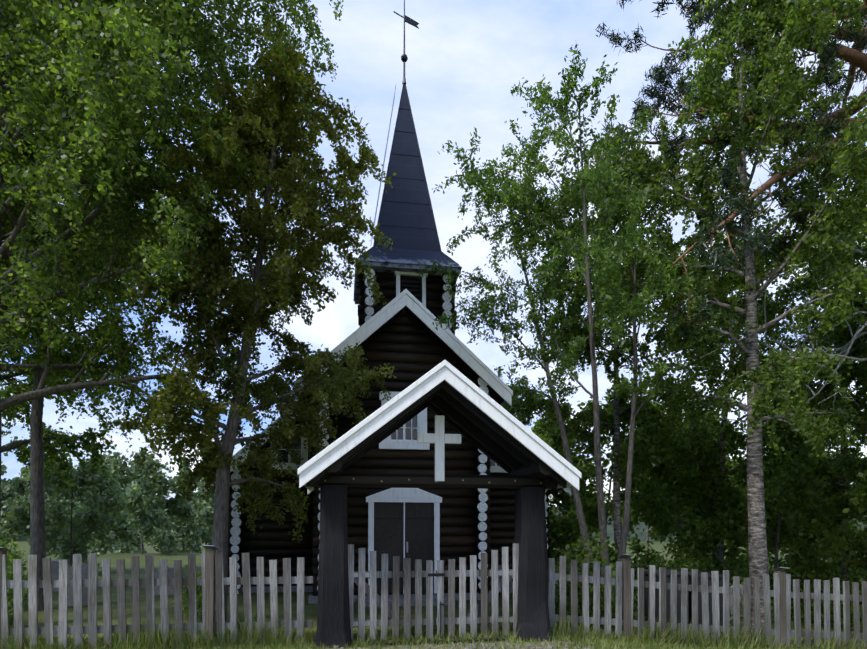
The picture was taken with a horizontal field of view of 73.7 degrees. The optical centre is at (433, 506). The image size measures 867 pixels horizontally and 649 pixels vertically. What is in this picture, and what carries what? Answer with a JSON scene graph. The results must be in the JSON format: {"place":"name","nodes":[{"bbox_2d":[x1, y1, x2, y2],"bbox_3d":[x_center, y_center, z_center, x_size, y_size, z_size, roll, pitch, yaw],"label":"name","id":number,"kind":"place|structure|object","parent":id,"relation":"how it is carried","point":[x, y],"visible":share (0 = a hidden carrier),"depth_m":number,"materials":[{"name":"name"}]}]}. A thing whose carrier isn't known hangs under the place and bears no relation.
{"place":"outdoors","nodes":[
{"label":"outdoors","id":0,"kind":"place"},
{"bbox_2d":[348,543,518,640],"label":"gate pickets","id":1,"kind":"object","parent":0,"point":[392,613],"visible":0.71,"depth_m":8.00,"materials":[{"name":"grey wood"}]},
{"bbox_2d":[353,571,512,625],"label":"gate hinges","id":2,"kind":"object","parent":1,"relation":"attached to","point":[367,623],"visible":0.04,"depth_m":7.89,"materials":[{"name":"grey metal"}]},
{"bbox_2d":[428,573,444,638],"bbox_3d":[0.040,1.378,7.987,0.230,0.920,0.021,0,-2,-9],"label":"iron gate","id":3,"kind":"object","parent":1,"relation":"attached to","point":[436,574],"visible":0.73,"depth_m":7.99,"materials":[{"name":"black metal"}]},
{"bbox_2d":[0,0,866,506],"label":"sky","id":4,"kind":"structure","parent":0,"point":[466,58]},
{"bbox_2d":[0,612,866,648],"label":"grass","id":5,"kind":"structure","parent":0,"point":[621,643],"depth_m":7.87,"materials":[{"name":"green plant"}]},
{"bbox_2d":[7,539,866,648],"bbox_3d":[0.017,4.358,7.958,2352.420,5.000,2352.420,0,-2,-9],"label":"ground","id":6,"kind":"structure","parent":0,"point":[310,611],"depth_m":11.58,"materials":[{"name":"green plant"}]},
{"bbox_2d":[0,461,23,548],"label":"tree","id":7,"kind":"object","parent":6,"relation":"on","point":[8,488],"visible":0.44,"depth_m":68.53,"materials":[{"name":"green plant"}]},
{"bbox_2d":[9,462,29,535],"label":"tree","id":8,"kind":"object","parent":6,"relation":"on","point":[24,481],"visible":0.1,"depth_m":71.87,"materials":[{"name":"green plant"}]},
{"bbox_2d":[0,160,82,470],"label":"birch","id":9,"kind":"object","parent":6,"relation":"on","point":[23,454],"depth_m":16.83,"materials":[{"name":"green plant"}]},
{"bbox_2d":[27,468,58,553],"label":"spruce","id":10,"kind":"object","parent":6,"relation":"on","point":[52,549],"depth_m":62.64,"materials":[{"name":"green plant"}]},
{"bbox_2d":[24,481,88,551],"bbox_3d":[-23.724,0.712,36.842,4.327,6.110,5.294,0,-2,-9],"label":"tree","id":11,"kind":"object","parent":6,"relation":"on","point":[64,504],"depth_m":35.44,"materials":[{"name":"green plant"}]},
{"bbox_2d":[0,456,130,574],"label":"tree","id":12,"kind":"object","parent":6,"relation":"on","point":[94,518],"depth_m":18.01,"materials":[{"name":"green plant"}]},
{"bbox_2d":[73,458,119,551],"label":"tree","id":13,"kind":"object","parent":6,"relation":"on","point":[115,540],"visible":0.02,"depth_m":55.71,"materials":[{"name":"green plant"}]},
{"bbox_2d":[0,2,196,516],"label":"birch","id":14,"kind":"object","parent":6,"relation":"on","point":[87,446],"depth_m":12.98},
{"bbox_2d":[66,464,136,552],"bbox_3d":[-21.069,0.362,37.020,4.579,6.631,5.395,1,-2,-38],"label":"tree","id":15,"kind":"object","parent":6,"relation":"on","point":[119,548],"depth_m":36.73,"materials":[{"name":"green plant"}]},
{"bbox_2d":[0,11,206,610],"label":"birch","id":16,"kind":"object","parent":6,"relation":"on","point":[122,341],"depth_m":10.89,"materials":[{"name":"green plant"}]},
{"bbox_2d":[113,478,147,552],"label":"tree","id":17,"kind":"object","parent":6,"relation":"on","point":[137,544],"visible":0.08,"depth_m":63.72,"materials":[{"name":"green plant"}]},
{"bbox_2d":[75,446,203,554],"bbox_3d":[-14.999,-0.165,29.521,6.205,5.982,5.689,0,-2,-9],"label":"tree","id":18,"kind":"object","parent":6,"relation":"on","point":[161,510],"depth_m":29.87,"materials":[{"name":"green plant"}]},
{"bbox_2d":[133,466,160,545],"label":"tree","id":19,"kind":"object","parent":6,"relation":"on","point":[138,476],"visible":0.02,"depth_m":69.44,"materials":[{"name":"green plant"}]},
{"bbox_2d":[0,0,343,486],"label":"birch","id":20,"kind":"object","parent":6,"relation":"on","point":[112,147],"depth_m":8.04,"materials":[{"name":"green plant"}]},
{"bbox_2d":[166,457,201,552],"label":"tree","id":21,"kind":"object","parent":6,"relation":"on","point":[192,533],"depth_m":71.15,"materials":[{"name":"green plant"}]},
{"bbox_2d":[189,477,214,531],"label":"tree","id":22,"kind":"object","parent":6,"relation":"on","point":[205,513],"visible":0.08,"depth_m":60.48,"materials":[{"name":"green plant"}]},
{"bbox_2d":[194,491,214,549],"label":"tree","id":23,"kind":"object","parent":6,"relation":"on","point":[206,534],"depth_m":75.19,"materials":[{"name":"green plant"}]},
{"bbox_2d":[119,21,396,621],"bbox_3d":[-2.705,-2.732,9.707,4.282,9.480,4.314,0,-2,-9],"label":"tree","id":24,"kind":"object","parent":6,"relation":"on","point":[252,117],"depth_m":9.04,"materials":[{"name":"green plant"}]},
{"bbox_2d":[228,582,512,606],"bbox_3d":[-0.741,2.215,12.832,7.900,0.740,3.050,0,-2,-9],"label":"foundation","id":25,"kind":"object","parent":6,"relation":"on","point":[312,598],"visible":0.04,"depth_m":11.86,"materials":[{"name":"grey stone"}]},
{"bbox_2d":[228,271,548,595],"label":"church","id":26,"kind":"structure","parent":6,"relation":"on","point":[407,346],"depth_m":12.33,"materials":[{"name":"brown wood"}]},
{"bbox_2d":[204,271,570,593],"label":"white trim","id":27,"kind":"structure","parent":26,"relation":"attached to","point":[447,336],"depth_m":12.04,"materials":[{"name":"white wood"}]},
{"bbox_2d":[278,415,498,465],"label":"window","id":28,"kind":"structure","parent":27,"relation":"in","point":[284,456],"depth_m":12.17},
{"bbox_2d":[353,83,461,303],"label":"spire","id":29,"kind":"structure","parent":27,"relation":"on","point":[406,221],"depth_m":13.16,"materials":[{"name":"metal"}]},
{"bbox_2d":[371,86,395,243],"bbox_3d":[-1.186,-8.067,13.675,0.575,3.702,0.414,0,-2,-9],"label":"cable","id":30,"kind":"object","parent":29,"relation":"attached to","point":[384,160],"visible":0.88,"depth_m":13.54,"materials":[{"name":"grey metal"}]},
{"bbox_2d":[394,0,418,83],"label":"weather vane","id":31,"kind":"object","parent":29,"relation":"on","point":[414,23],"visible":0.9,"depth_m":13.87,"materials":[{"name":"black metal"}]},
{"bbox_2d":[364,268,452,329],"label":"log ends","id":32,"kind":"object","parent":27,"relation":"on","point":[442,292],"visible":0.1,"depth_m":12.65,"materials":[{"name":"white wood"}]},
{"bbox_2d":[230,268,547,593],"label":"log ends","id":33,"kind":"object","parent":26,"relation":"attached to","point":[481,506],"visible":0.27,"depth_m":12.50,"materials":[{"name":"white wood"}]},
{"bbox_2d":[374,276,421,593],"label":"dark church boards","id":34,"kind":"object","parent":26,"relation":"attached to","point":[412,285],"visible":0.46,"depth_m":12.85,"materials":[{"name":"black wood"}]},
{"bbox_2d":[374,502,433,595],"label":"church door leaves","id":35,"kind":"object","parent":26,"relation":"in","point":[389,537],"visible":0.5,"depth_m":12.05,"materials":[{"name":"black wood"}]},
{"bbox_2d":[374,515,433,578],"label":"door hinges","id":36,"kind":"object","parent":35,"relation":"attached to","point":[377,518],"visible":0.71,"depth_m":12.03,"materials":[{"name":"black metal"}]},
{"bbox_2d":[299,306,559,490],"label":"church roofs","id":37,"kind":"structure","parent":26,"relation":"on","point":[496,397],"depth_m":12.55,"materials":[{"name":"black wood"}]},
{"bbox_2d":[0,550,786,647],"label":"fence posts","id":38,"kind":"object","parent":6,"relation":"on","point":[209,615],"visible":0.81,"depth_m":8.43,"materials":[{"name":"grey wood"}]},
{"bbox_2d":[0,545,788,570],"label":"fence post caps","id":39,"kind":"object","parent":38,"relation":"on","point":[620,556],"visible":0.96,"depth_m":8.41,"materials":[{"name":"grey wood"}]},
{"bbox_2d":[51,560,743,622],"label":"gravestones","id":40,"kind":"object","parent":6,"relation":"on","point":[55,569],"depth_m":12.01,"materials":[{"name":"stone"}]},
{"bbox_2d":[314,484,551,648],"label":"gate posts","id":41,"kind":"object","parent":6,"relation":"on","point":[333,617],"visible":0.81,"depth_m":7.75,"materials":[{"name":"black wood"}]},
{"bbox_2d":[298,458,566,488],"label":"gate beam","id":42,"kind":"structure","parent":41,"relation":"on","point":[523,476],"depth_m":7.93,"materials":[{"name":"brown wood"}]},
{"bbox_2d":[418,415,460,480],"bbox_3d":[0.082,-0.804,7.933,0.600,0.900,0.068,0,-2,-9],"label":"cross","id":43,"kind":"object","parent":42,"relation":"attached to","point":[439,438],"visible":1,"depth_m":7.90,"materials":[{"name":"white wood"}]},
{"bbox_2d":[298,360,581,494],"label":"gate roof","id":44,"kind":"structure","parent":42,"relation":"on","point":[471,392],"depth_m":7.47,"materials":[{"name":"white wood"}]},
{"bbox_2d":[0,552,866,648],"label":"fence","id":45,"kind":"object","parent":6,"relation":"on","point":[63,583],"visible":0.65,"depth_m":7.72,"materials":[{"name":"grey wood"}]},
{"bbox_2d":[0,529,866,630],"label":"scrub","id":46,"kind":"object","parent":6,"relation":"on","point":[12,555],"depth_m":11.64,"materials":[{"name":"green plant"}]},
{"bbox_2d":[1,507,866,541],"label":"treeline","id":47,"kind":"object","parent":6,"relation":"on","point":[639,531],"depth_m":197.79,"materials":[{"name":"green plant"}]},
{"bbox_2d":[366,635,503,645],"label":"grass","id":48,"kind":"structure","parent":6,"relation":"on","point":[437,641],"depth_m":7.88,"materials":[{"name":"green plant"}]},
{"bbox_2d":[311,640,592,648],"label":"path pebbles","id":49,"kind":"object","parent":6,"relation":"on","point":[530,645],"visible":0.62,"depth_m":7.61,"materials":[{"name":"grey gravel"}]},
{"bbox_2d":[504,394,587,564],"bbox_3d":[2.131,-0.191,16.507,4.120,6.092,4.787,0,-2,-9],"label":"understory","id":50,"kind":"object","parent":6,"relation":"on","point":[561,522],"depth_m":15.10,"materials":[{"name":"green plant"}]},
{"bbox_2d":[416,43,702,617],"bbox_3d":[2.513,-2.963,10.991,5.273,10.417,7.290,0,-2,-9],"label":"tree","id":51,"kind":"object","parent":6,"relation":"on","point":[604,265],"depth_m":10.56,"materials":[{"name":"green plant"}]},
{"bbox_2d":[531,404,604,551],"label":"birch","id":52,"kind":"object","parent":6,"relation":"on","point":[537,430],"depth_m":41.08,"materials":[{"name":"green plant"}]},
{"bbox_2d":[548,374,682,588],"bbox_3d":[4.303,-0.385,14.663,4.373,6.110,4.075,0,-2,-9],"label":"understory","id":53,"kind":"object","parent":6,"relation":"on","point":[638,484],"depth_m":14.32,"materials":[{"name":"green plant"}]},
{"bbox_2d":[509,124,771,561],"bbox_3d":[4.063,-3.592,14.063,5.389,12.075,4.756,0,-2,-9],"label":"birch","id":54,"kind":"object","parent":6,"relation":"on","point":[612,355],"depth_m":13.43,"materials":[{"name":"green plant"}]},
{"bbox_2d":[611,397,681,550],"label":"tree","id":55,"kind":"object","parent":6,"relation":"on","point":[674,523],"depth_m":40.10,"materials":[{"name":"green plant"}]},
{"bbox_2d":[636,569,722,625],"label":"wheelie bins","id":56,"kind":"object","parent":6,"relation":"on","point":[668,580],"visible":0.42,"depth_m":10.46,"materials":[{"name":"green plastic"}]},
{"bbox_2d":[612,407,746,570],"bbox_3d":[6.553,0.224,15.323,3.739,5.907,3.994,0,-2,-9],"label":"understory","id":57,"kind":"object","parent":6,"relation":"on","point":[691,531],"depth_m":14.73,"materials":[{"name":"green plant"}]},
{"bbox_2d":[648,406,746,548],"bbox_3d":[16.732,-1.591,38.087,7.183,10.711,7.472,0,-2,-9],"label":"birch","id":58,"kind":"object","parent":6,"relation":"on","point":[674,528],"depth_m":38.66,"materials":[{"name":"green plant"}]},
{"bbox_2d":[667,409,743,546],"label":"tree","id":59,"kind":"object","parent":6,"relation":"on","point":[726,464],"depth_m":41.79,"materials":[{"name":"green plant"}]},
{"bbox_2d":[570,0,866,628],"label":"birch tree","id":60,"kind":"object","parent":6,"relation":"on","point":[792,91],"depth_m":10.42,"materials":[{"name":"green plant"}]},
{"bbox_2d":[595,0,866,347],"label":"pine","id":61,"kind":"object","parent":6,"relation":"on","point":[680,141],"depth_m":10.93,"materials":[{"name":"green plant"}]},
{"bbox_2d":[670,95,866,423],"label":"dead pine branches","id":62,"kind":"object","parent":61,"relation":"attached to","point":[849,344],"visible":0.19,"depth_m":11.25,"materials":[{"name":"brown plant"}]},
{"bbox_2d":[611,186,866,565],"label":"birch","id":63,"kind":"object","parent":6,"relation":"on","point":[772,309],"depth_m":14.22,"materials":[{"name":"green plant"}]},
{"bbox_2d":[671,381,866,601],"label":"tree","id":64,"kind":"object","parent":6,"relation":"on","point":[811,499],"depth_m":13.33,"materials":[{"name":"green plant"}]},
{"bbox_2d":[716,423,848,573],"bbox_3d":[11.060,0.177,18.099,4.224,5.772,4.722,0,-2,-9],"label":"understory","id":65,"kind":"object","parent":6,"relation":"on","point":[788,456],"depth_m":18.09,"materials":[{"name":"green plant"}]},
{"bbox_2d":[735,198,866,580],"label":"birch","id":66,"kind":"object","parent":6,"relation":"on","point":[849,463],"depth_m":15.47,"materials":[{"name":"green plant"}]},
{"bbox_2d":[742,216,866,519],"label":"birch","id":67,"kind":"object","parent":6,"relation":"on","point":[837,331],"depth_m":13.76,"materials":[{"name":"green plant"}]},
{"bbox_2d":[767,443,866,588],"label":"understory","id":68,"kind":"object","parent":6,"relation":"on","point":[859,545],"depth_m":16.66,"materials":[{"name":"green plant"}]},
{"bbox_2d":[843,457,866,512],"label":"tree","id":69,"kind":"object","parent":6,"relation":"on","point":[855,491],"visible":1,"depth_m":11.28,"materials":[{"name":"green plant"}]}
]}

